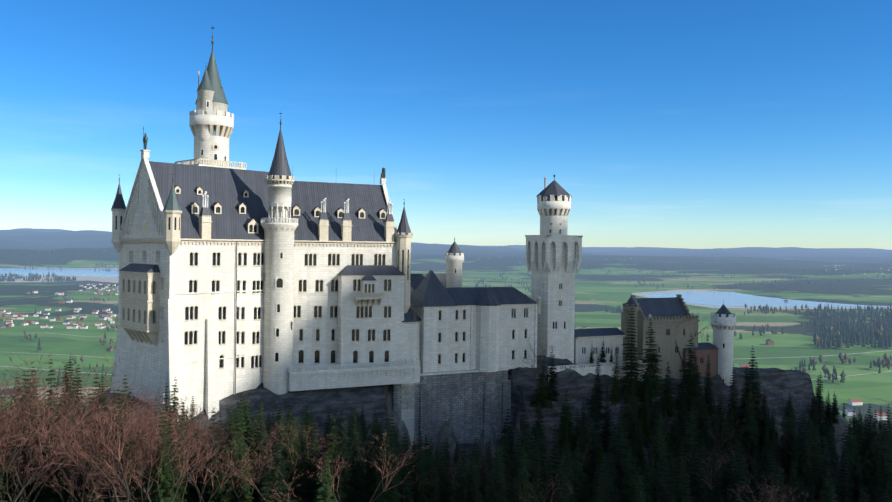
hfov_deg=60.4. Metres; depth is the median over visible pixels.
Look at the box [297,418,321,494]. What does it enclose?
spruce
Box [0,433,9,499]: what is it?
bare tree
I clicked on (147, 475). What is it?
bare tree
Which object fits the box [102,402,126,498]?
spruce
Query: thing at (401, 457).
spruce
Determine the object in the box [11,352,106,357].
farm track
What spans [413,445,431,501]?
spruce
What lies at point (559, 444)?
spruce
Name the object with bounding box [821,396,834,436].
spruce
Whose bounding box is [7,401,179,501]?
bare tree
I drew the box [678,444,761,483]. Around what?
bare tree
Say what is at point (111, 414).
bare tree
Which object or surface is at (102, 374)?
spruce
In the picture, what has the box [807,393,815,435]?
spruce
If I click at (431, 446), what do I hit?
spruce
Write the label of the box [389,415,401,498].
spruce
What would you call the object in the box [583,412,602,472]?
spruce
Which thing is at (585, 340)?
gallery wing
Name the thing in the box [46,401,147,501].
bare tree
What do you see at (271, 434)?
bare tree
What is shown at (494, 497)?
spruce
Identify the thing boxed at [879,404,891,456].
spruce
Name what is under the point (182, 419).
spruce
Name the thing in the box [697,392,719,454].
spruce
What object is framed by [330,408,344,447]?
spruce
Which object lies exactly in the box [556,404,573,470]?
spruce
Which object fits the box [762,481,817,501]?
bare tree
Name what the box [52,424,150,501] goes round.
bare tree
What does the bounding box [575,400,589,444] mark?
spruce
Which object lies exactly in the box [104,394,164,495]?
bare tree
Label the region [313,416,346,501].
spruce
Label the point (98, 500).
bare tree
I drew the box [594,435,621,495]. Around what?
spruce
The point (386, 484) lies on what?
bare tree
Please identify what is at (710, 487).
bare tree
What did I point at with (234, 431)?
spruce
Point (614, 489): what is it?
spruce
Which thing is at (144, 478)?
bare tree
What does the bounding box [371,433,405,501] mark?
spruce
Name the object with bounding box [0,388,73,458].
bare tree
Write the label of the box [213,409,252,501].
spruce
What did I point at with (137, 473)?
spruce
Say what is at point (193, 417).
spruce
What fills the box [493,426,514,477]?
spruce
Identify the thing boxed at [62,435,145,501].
bare tree
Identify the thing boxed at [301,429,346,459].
bare tree
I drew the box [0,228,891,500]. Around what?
ground
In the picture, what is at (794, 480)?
spruce
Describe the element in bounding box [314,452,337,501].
spruce
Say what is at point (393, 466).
spruce
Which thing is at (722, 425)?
spruce
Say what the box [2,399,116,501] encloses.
bare tree
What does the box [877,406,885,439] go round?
spruce
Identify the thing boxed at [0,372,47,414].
bare tree
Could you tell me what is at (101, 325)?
villages
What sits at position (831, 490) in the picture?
spruce
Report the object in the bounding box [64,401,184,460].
bare tree
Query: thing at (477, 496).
spruce
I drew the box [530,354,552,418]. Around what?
spruce
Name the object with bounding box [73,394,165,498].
bare tree
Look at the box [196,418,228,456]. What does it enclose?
bare tree
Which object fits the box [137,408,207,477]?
bare tree
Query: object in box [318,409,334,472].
spruce
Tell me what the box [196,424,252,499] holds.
bare tree
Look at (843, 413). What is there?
spruce
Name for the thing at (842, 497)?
spruce
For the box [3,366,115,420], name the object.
bare tree
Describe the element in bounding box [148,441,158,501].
spruce
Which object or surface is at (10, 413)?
bare tree
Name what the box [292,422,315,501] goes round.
spruce
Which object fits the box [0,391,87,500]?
bare tree
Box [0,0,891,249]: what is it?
sky
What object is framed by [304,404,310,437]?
spruce
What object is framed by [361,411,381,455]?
spruce
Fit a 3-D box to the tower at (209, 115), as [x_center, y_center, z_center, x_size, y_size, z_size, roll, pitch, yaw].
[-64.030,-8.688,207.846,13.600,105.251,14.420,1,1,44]
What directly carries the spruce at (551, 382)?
on the ground
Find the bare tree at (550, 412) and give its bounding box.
[526,381,584,434]
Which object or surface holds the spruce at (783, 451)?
on the ground
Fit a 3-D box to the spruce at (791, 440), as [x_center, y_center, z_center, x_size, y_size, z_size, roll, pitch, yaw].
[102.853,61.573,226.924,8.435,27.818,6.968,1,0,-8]
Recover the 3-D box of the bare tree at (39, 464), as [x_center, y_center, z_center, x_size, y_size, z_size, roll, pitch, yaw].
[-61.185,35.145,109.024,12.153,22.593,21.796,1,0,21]
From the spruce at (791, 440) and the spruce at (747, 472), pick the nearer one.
the spruce at (747, 472)
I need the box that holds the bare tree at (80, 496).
[22,381,179,501]
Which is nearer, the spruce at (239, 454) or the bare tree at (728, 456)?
the spruce at (239, 454)
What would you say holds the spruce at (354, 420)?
on the ground
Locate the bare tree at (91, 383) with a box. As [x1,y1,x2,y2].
[76,375,111,402]
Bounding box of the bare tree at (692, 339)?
[669,311,721,380]
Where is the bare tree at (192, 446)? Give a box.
[165,431,224,491]
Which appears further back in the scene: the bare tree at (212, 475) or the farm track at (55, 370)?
the farm track at (55, 370)
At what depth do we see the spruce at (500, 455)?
164.08 m
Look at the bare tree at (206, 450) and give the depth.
140.22 m
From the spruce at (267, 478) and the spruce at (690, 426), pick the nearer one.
the spruce at (267, 478)
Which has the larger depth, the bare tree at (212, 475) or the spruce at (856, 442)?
the spruce at (856, 442)
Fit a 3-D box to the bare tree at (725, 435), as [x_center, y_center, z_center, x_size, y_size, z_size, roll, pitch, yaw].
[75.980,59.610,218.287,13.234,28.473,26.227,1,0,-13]
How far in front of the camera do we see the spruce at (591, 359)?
228.91 m
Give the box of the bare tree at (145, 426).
[62,391,206,467]
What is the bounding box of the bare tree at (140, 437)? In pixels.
[85,403,175,499]
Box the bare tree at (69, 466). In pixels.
[0,354,167,501]
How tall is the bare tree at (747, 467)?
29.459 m
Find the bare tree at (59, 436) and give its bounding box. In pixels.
[0,397,100,493]
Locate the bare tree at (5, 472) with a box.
[0,436,18,499]
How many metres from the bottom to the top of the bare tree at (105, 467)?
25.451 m
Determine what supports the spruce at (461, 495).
on the ground
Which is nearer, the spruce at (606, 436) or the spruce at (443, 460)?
the spruce at (443, 460)
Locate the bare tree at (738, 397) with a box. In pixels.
[705,376,773,422]
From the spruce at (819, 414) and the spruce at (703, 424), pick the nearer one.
the spruce at (703, 424)
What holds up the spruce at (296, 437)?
on the ground
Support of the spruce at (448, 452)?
on the ground
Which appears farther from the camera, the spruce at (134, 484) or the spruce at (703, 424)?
the spruce at (703, 424)
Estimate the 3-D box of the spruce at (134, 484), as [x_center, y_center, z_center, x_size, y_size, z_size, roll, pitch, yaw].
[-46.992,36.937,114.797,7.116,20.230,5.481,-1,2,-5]
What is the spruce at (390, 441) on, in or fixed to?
on the ground
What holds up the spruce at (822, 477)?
on the ground
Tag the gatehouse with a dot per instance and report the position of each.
(668, 330)
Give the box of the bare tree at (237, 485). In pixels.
[146,434,266,501]
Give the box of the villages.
[0,255,891,419]
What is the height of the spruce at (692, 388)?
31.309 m
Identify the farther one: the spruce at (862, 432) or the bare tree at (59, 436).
the spruce at (862, 432)
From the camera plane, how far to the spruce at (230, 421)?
170.90 m
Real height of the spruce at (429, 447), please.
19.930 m
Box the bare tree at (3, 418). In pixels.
[0,391,69,498]
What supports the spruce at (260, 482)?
on the ground
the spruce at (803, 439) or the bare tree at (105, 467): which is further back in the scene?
the spruce at (803, 439)
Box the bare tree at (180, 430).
[131,403,243,486]
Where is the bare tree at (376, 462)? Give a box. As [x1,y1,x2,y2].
[321,437,416,501]
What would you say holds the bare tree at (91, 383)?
on the ground
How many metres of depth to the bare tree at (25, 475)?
116.67 m
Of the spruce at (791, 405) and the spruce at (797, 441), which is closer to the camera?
the spruce at (797, 441)
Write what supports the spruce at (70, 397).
on the ground
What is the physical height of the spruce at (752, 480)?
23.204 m
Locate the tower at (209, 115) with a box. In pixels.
[175,27,246,169]
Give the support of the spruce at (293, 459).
on the ground
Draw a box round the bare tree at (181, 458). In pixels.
[136,433,215,487]
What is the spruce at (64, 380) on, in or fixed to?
on the ground
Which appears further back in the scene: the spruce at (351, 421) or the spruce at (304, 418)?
the spruce at (304, 418)
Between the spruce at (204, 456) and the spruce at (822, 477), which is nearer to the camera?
the spruce at (204, 456)
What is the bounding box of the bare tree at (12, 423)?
[0,410,28,437]
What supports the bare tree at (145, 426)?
on the ground
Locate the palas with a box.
[111,126,419,426]
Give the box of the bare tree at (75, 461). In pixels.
[36,421,99,501]
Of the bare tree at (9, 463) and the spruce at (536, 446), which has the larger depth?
the spruce at (536, 446)
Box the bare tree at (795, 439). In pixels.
[778,430,823,464]
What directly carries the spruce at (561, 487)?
on the ground
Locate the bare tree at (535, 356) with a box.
[522,337,554,378]
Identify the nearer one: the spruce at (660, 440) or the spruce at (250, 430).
the spruce at (250, 430)
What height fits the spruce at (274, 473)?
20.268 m
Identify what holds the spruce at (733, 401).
on the ground
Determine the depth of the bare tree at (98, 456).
123.31 m
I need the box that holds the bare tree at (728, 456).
[701,443,751,491]
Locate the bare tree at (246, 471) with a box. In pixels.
[213,442,274,501]
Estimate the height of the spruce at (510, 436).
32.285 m
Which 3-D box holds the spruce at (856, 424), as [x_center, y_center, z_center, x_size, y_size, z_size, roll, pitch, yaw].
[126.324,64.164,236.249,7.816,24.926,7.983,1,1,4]
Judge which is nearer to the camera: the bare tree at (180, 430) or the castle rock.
the bare tree at (180, 430)
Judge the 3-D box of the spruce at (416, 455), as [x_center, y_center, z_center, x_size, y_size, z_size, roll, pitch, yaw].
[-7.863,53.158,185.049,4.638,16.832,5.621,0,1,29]
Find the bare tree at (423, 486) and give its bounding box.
[412,470,439,501]
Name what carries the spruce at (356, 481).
on the ground
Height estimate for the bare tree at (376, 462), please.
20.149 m
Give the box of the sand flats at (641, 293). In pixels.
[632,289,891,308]
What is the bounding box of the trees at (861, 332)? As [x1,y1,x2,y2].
[0,246,891,425]
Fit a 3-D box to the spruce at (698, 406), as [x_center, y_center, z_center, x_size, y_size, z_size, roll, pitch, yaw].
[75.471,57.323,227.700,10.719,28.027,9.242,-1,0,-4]
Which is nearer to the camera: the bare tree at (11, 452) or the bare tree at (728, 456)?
the bare tree at (11, 452)
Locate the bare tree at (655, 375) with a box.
[637,357,664,413]
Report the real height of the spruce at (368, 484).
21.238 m
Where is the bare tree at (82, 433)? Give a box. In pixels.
[25,402,148,500]
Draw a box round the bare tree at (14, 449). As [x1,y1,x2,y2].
[8,406,54,501]
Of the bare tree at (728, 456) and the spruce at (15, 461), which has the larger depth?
the bare tree at (728, 456)
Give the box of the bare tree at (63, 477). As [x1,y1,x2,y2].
[20,447,103,501]
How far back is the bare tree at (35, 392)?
124.23 m
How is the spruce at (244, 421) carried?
on the ground
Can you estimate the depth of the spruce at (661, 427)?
205.70 m
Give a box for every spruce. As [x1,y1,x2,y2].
[0,411,16,499]
[0,466,6,501]
[2,371,52,501]
[4,407,23,501]
[6,374,22,426]
[10,370,27,449]
[30,367,44,420]
[32,401,78,501]
[39,359,64,461]
[59,362,68,403]
[59,383,81,501]
[60,354,79,411]
[62,380,85,468]
[67,374,109,501]
[74,365,87,450]
[83,431,106,501]
[92,372,109,450]
[97,389,145,501]
[100,401,124,500]
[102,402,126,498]
[114,432,148,501]
[120,375,146,489]
[125,389,141,476]
[133,440,144,498]
[139,396,162,492]
[143,436,161,501]
[144,407,180,501]
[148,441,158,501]
[154,420,187,501]
[160,386,176,441]
[165,396,176,454]
[167,377,183,429]
[171,399,189,465]
[174,423,195,501]
[183,408,188,434]
[184,422,200,490]
[186,432,206,501]
[188,396,202,449]
[188,407,200,467]
[198,425,221,500]
[199,408,225,501]
[201,431,209,491]
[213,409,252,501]
[214,415,226,482]
[222,393,244,469]
[222,401,254,501]
[223,407,233,451]
[225,408,245,495]
[237,398,251,486]
[239,404,254,497]
[240,401,254,495]
[245,403,257,493]
[246,404,274,501]
[256,398,271,472]
[257,449,273,501]
[261,432,297,501]
[265,412,272,445]
[266,431,273,464]
[269,407,278,459]
[271,409,287,484]
[275,401,282,439]
[275,412,298,501]
[279,411,301,501]
[292,416,300,473]
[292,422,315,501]
[296,417,302,449]
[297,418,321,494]
[298,409,319,471]
[299,417,322,501]
[300,403,307,432]
[301,421,309,467]
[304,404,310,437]
[305,412,318,456]
[307,411,321,458]
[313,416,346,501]
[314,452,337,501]
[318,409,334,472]
[318,410,334,485]
[329,414,357,501]
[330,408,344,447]
[334,411,346,454]
[342,409,363,487]
[343,410,355,453]
[344,414,369,501]
[345,408,358,450]
[356,418,368,471]
[359,428,377,501]
[360,406,367,444]
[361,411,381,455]
[361,420,366,448]
[363,415,383,484]
[370,420,399,501]
[371,414,393,501]
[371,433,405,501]
[373,423,383,459]
[374,428,406,490]
[378,415,384,439]
[388,445,399,501]
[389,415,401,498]
[395,423,400,464]
[396,434,412,501]
[397,440,407,476]
[398,437,417,497]
[408,438,416,481]
[408,442,418,501]
[412,437,432,491]
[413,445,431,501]
[415,431,423,471]
[421,435,431,478]
[426,434,437,476]
[430,439,435,469]
[430,442,453,501]
[434,439,443,471]
[437,443,454,501]
[438,441,452,493]
[443,438,452,474]
[447,455,466,501]
[449,446,459,495]
[453,439,460,469]
[453,453,470,501]
[463,450,484,501]
[466,439,480,490]
[484,447,509,501]
[485,447,504,500]
[493,409,520,491]
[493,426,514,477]
[494,436,505,490]
[513,415,535,498]
[513,447,527,501]
[528,403,547,458]
[528,417,549,501]
[529,426,534,464]
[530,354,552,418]
[532,430,540,476]
[540,425,560,501]
[545,347,559,408]
[546,388,592,479]
[550,467,570,501]
[551,409,565,484]
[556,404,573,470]
[570,409,590,487]
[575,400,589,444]
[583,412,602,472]
[584,395,606,459]
[587,359,605,423]
[588,346,594,365]
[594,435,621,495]
[596,454,613,501]
[599,339,606,362]
[599,443,619,501]
[600,387,614,457]
[607,348,622,406]
[611,413,633,493]
[614,401,633,466]
[617,302,644,405]
[629,466,645,501]
[631,473,642,501]
[632,364,657,426]
[635,317,666,400]
[644,435,668,496]
[647,416,669,485]
[649,429,665,490]
[651,400,665,441]
[654,408,667,461]
[658,363,679,423]
[674,335,707,417]
[679,403,700,467]
[685,399,702,450]
[686,402,701,441]
[687,348,704,401]
[694,397,713,453]
[695,397,717,467]
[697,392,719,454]
[701,354,716,417]
[711,387,732,462]
[713,391,723,448]
[724,451,740,501]
[725,365,742,449]
[732,457,754,501]
[736,366,751,425]
[736,463,750,501]
[737,399,761,483]
[738,391,761,466]
[739,348,771,440]
[746,452,761,501]
[747,382,762,446]
[751,479,758,501]
[754,364,762,412]
[758,395,772,442]
[758,449,775,501]
[761,387,766,412]
[763,455,776,493]
[769,413,780,452]
[769,413,780,471]
[771,460,788,501]
[771,466,786,501]
[775,398,798,482]
[781,466,786,500]
[783,410,799,482]
[783,415,797,490]
[783,461,801,501]
[786,393,795,418]
[789,412,810,484]
[789,423,813,496]
[789,454,802,499]
[791,416,809,472]
[796,414,803,444]
[797,444,817,500]
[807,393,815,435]
[808,441,835,501]
[811,372,828,450]
[812,376,827,415]
[818,470,832,501]
[820,424,840,471]
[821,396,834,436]
[825,405,835,442]
[826,391,830,417]
[827,476,835,500]
[827,485,838,501]
[830,391,839,428]
[830,448,853,501]
[839,419,865,501]
[839,427,854,501]
[842,404,845,418]
[848,420,861,463]
[848,425,863,454]
[849,406,858,433]
[857,408,862,429]
[858,414,864,454]
[859,404,875,468]
[859,419,866,451]
[870,410,878,452]
[870,425,884,495]
[873,424,891,468]
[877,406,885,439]
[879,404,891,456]
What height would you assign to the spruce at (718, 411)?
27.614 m
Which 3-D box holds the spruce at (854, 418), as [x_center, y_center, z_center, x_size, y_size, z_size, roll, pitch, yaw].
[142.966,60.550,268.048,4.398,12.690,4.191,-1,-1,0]
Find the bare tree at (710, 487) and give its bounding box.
[678,454,786,501]
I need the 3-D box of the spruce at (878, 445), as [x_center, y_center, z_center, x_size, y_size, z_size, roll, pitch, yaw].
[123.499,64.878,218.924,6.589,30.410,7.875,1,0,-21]
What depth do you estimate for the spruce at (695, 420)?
219.75 m
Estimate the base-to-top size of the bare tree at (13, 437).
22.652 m
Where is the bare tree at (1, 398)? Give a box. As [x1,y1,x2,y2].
[0,383,23,471]
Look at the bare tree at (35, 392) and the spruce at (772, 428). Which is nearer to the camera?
the bare tree at (35, 392)
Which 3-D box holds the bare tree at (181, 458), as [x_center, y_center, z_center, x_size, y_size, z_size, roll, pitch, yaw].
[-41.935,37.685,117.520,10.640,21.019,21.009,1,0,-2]
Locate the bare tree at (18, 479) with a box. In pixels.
[0,393,113,501]
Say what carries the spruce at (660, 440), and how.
on the ground
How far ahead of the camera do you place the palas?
187.16 m
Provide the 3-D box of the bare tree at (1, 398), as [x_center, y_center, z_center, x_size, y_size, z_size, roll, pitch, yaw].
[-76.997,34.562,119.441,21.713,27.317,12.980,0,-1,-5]
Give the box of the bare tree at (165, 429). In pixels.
[123,405,192,472]
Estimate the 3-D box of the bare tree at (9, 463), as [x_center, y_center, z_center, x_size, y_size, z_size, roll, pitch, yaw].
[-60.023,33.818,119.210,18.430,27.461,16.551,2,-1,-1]
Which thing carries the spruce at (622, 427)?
on the ground
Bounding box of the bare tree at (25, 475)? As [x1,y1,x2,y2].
[0,448,56,500]
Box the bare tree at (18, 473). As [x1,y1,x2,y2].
[1,450,40,500]
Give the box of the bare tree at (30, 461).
[0,373,100,501]
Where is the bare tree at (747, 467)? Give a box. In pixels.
[675,447,791,500]
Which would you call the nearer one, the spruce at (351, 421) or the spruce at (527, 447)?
the spruce at (351, 421)
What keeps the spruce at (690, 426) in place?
on the ground
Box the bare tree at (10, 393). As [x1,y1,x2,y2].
[0,373,42,423]
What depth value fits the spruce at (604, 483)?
145.91 m
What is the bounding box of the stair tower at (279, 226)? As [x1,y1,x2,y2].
[260,113,297,394]
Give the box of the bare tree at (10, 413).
[0,390,34,426]
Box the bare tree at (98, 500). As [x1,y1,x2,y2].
[30,406,149,501]
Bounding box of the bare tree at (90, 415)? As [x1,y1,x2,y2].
[43,389,148,501]
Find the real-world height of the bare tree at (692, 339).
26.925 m
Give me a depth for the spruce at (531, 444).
188.94 m
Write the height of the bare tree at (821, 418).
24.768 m
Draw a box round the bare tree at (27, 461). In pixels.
[7,428,70,500]
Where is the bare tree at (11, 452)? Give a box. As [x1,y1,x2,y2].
[1,409,50,497]
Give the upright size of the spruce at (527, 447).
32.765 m
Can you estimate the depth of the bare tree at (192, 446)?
144.55 m
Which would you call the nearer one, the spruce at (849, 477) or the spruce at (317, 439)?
the spruce at (317, 439)
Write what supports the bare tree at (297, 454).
on the ground
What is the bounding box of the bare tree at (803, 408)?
[776,399,829,424]
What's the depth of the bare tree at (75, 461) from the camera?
130.28 m
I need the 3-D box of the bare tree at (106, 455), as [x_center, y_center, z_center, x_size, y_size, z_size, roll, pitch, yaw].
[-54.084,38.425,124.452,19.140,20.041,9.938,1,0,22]
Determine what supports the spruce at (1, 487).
on the ground
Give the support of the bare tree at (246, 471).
on the ground
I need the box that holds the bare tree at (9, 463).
[0,384,101,501]
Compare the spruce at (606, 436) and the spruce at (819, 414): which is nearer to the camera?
the spruce at (606, 436)
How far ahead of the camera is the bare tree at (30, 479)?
103.16 m
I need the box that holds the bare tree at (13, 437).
[0,412,35,459]
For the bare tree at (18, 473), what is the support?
on the ground
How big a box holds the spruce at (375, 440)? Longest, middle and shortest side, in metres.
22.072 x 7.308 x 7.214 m
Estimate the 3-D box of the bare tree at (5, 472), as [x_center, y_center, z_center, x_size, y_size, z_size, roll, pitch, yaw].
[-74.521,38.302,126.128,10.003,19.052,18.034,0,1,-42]
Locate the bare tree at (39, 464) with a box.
[0,423,82,501]
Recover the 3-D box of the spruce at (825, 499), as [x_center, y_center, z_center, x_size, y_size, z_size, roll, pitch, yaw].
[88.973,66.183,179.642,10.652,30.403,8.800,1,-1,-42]
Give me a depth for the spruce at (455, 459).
176.56 m
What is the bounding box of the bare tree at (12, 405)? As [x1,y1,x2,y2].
[0,389,20,423]
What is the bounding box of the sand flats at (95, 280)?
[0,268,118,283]
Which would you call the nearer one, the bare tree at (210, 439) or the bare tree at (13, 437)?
the bare tree at (13, 437)
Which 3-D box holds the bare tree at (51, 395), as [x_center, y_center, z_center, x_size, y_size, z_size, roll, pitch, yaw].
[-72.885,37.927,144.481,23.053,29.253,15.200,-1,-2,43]
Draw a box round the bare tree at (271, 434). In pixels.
[202,417,304,465]
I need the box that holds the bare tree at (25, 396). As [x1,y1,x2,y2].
[0,378,72,423]
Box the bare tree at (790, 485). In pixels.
[755,469,814,501]
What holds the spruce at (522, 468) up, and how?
on the ground
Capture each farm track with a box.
[3,366,111,374]
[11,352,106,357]
[743,350,891,358]
[811,371,889,379]
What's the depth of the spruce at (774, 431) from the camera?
235.59 m
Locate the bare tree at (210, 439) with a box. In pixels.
[177,422,272,468]
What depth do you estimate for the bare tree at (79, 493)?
108.65 m
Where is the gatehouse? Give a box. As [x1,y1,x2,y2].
[621,294,735,391]
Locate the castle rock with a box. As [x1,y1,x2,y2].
[84,355,838,501]
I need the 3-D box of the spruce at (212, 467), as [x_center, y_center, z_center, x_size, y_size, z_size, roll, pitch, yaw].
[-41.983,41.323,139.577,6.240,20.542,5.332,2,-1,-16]
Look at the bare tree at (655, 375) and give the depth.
230.15 m
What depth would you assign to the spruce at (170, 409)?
158.37 m
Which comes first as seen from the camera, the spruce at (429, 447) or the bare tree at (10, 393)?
the bare tree at (10, 393)
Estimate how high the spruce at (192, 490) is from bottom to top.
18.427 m
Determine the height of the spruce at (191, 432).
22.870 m
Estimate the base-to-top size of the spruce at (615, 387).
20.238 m
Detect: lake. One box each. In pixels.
[0,268,118,276]
[642,292,891,306]
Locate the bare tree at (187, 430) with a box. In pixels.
[154,420,218,444]
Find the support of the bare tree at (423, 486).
on the ground
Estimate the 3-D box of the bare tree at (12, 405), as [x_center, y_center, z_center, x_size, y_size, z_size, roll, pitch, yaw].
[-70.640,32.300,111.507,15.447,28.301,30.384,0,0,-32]
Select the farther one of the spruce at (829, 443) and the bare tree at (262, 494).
the spruce at (829, 443)
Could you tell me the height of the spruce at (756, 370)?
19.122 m
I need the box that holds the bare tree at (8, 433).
[0,401,24,448]
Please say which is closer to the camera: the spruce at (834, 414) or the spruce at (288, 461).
the spruce at (288, 461)
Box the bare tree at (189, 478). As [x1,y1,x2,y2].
[100,408,247,499]
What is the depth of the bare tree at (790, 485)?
184.15 m
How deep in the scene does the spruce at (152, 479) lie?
115.55 m
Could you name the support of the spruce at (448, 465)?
on the ground
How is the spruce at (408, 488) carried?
on the ground
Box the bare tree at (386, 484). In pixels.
[308,428,432,501]
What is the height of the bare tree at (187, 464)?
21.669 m
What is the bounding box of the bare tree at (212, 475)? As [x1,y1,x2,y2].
[184,440,263,501]
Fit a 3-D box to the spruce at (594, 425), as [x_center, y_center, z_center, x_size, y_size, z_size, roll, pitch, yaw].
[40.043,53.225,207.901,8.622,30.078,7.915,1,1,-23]
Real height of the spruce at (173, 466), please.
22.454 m
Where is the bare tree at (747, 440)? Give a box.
[718,421,782,474]
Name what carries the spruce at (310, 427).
on the ground
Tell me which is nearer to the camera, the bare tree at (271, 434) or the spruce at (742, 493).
the bare tree at (271, 434)
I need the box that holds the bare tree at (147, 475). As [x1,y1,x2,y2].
[82,448,214,501]
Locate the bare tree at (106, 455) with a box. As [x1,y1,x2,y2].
[73,430,148,487]
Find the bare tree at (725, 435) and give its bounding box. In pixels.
[701,414,749,454]
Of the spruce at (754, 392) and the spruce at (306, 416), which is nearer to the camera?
the spruce at (306, 416)
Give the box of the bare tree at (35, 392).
[0,351,107,501]
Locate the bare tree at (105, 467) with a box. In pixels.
[32,396,166,501]
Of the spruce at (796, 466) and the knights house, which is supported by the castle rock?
the knights house
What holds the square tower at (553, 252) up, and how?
on the castle rock
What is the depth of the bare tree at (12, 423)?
105.44 m
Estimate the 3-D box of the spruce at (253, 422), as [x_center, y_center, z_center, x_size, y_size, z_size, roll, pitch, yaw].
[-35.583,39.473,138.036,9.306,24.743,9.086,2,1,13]
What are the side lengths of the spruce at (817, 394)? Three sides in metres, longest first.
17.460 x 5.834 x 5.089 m
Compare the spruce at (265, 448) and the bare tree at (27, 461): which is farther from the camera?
the spruce at (265, 448)
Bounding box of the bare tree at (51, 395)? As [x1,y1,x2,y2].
[14,373,85,441]
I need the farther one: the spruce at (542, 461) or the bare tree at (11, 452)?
the spruce at (542, 461)
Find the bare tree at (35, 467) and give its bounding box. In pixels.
[13,433,60,495]
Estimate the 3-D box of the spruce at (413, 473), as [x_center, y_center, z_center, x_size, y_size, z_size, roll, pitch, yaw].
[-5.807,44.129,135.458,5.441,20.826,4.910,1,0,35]
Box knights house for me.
[391,238,540,448]
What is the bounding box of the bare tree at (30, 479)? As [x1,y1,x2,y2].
[14,413,92,501]
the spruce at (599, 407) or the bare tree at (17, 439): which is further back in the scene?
the spruce at (599, 407)
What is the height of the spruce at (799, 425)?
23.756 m
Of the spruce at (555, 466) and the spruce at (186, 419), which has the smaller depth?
the spruce at (555, 466)
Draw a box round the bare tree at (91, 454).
[26,399,201,501]
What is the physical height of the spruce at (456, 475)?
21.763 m
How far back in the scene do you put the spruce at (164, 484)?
111.83 m
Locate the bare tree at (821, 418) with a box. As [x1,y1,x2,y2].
[794,410,862,442]
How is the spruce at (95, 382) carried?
on the ground
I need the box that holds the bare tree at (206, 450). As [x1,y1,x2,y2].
[191,417,232,501]
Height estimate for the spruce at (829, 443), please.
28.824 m
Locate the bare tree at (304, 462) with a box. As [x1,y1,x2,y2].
[283,452,347,487]
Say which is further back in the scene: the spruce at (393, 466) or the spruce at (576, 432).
the spruce at (576, 432)
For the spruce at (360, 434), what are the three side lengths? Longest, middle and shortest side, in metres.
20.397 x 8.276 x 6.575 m
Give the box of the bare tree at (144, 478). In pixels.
[98,405,199,501]
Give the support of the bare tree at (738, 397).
on the ground
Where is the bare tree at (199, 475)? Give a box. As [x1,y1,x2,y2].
[195,450,223,500]
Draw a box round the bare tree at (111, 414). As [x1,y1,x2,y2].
[70,390,173,498]
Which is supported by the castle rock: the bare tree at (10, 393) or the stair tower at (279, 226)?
the stair tower at (279, 226)
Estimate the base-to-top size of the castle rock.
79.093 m
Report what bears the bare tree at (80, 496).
on the ground
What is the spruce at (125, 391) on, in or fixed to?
on the ground
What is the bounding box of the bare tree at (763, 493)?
[723,476,804,501]
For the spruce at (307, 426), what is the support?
on the ground
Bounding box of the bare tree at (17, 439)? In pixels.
[0,411,48,454]
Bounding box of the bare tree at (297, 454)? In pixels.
[249,421,340,499]
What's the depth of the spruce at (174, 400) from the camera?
167.51 m
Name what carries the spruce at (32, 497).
on the ground
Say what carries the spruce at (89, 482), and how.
on the ground
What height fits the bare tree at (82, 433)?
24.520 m
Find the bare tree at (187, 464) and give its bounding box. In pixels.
[137,425,222,501]
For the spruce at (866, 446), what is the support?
on the ground
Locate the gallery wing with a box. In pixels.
[547,327,646,381]
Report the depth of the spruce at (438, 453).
169.55 m
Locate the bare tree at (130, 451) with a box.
[81,412,187,499]
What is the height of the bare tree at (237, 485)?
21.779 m
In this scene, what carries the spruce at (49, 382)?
on the ground
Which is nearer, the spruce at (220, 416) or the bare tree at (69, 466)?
the bare tree at (69, 466)
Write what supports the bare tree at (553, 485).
on the ground
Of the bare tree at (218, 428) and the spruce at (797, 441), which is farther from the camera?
the spruce at (797, 441)
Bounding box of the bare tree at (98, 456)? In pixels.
[74,432,140,492]
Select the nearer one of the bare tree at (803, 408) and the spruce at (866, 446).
the spruce at (866, 446)
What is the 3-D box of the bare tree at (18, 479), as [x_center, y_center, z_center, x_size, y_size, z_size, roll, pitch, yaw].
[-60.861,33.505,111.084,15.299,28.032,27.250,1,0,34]
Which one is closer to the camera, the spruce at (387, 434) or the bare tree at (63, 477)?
the bare tree at (63, 477)
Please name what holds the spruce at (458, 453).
on the ground
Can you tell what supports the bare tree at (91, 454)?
on the ground
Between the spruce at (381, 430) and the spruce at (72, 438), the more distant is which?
the spruce at (381, 430)
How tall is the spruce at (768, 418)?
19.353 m
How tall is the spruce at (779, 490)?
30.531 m
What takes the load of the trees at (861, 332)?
on the ground
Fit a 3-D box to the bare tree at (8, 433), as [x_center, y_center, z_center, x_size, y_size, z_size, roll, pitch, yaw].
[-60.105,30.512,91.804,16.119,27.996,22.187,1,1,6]
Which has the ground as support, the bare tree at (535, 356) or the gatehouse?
the bare tree at (535, 356)
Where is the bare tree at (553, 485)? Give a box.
[504,469,577,501]
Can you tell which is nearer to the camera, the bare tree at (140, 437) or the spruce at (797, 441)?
the bare tree at (140, 437)
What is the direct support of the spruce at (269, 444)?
on the ground
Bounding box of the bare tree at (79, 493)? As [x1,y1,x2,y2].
[44,464,150,501]
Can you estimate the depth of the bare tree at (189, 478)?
118.26 m
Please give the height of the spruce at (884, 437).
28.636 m
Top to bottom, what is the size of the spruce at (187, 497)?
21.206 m
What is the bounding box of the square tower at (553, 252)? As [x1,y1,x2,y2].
[525,174,582,362]
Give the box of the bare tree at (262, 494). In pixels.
[211,452,300,501]
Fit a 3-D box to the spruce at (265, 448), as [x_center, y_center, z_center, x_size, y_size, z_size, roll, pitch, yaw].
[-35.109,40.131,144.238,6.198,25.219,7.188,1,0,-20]
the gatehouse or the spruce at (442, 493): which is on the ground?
the spruce at (442, 493)
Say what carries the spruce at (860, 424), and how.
on the ground
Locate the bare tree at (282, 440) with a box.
[201,417,311,499]
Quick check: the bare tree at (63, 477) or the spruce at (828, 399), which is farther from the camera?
the spruce at (828, 399)

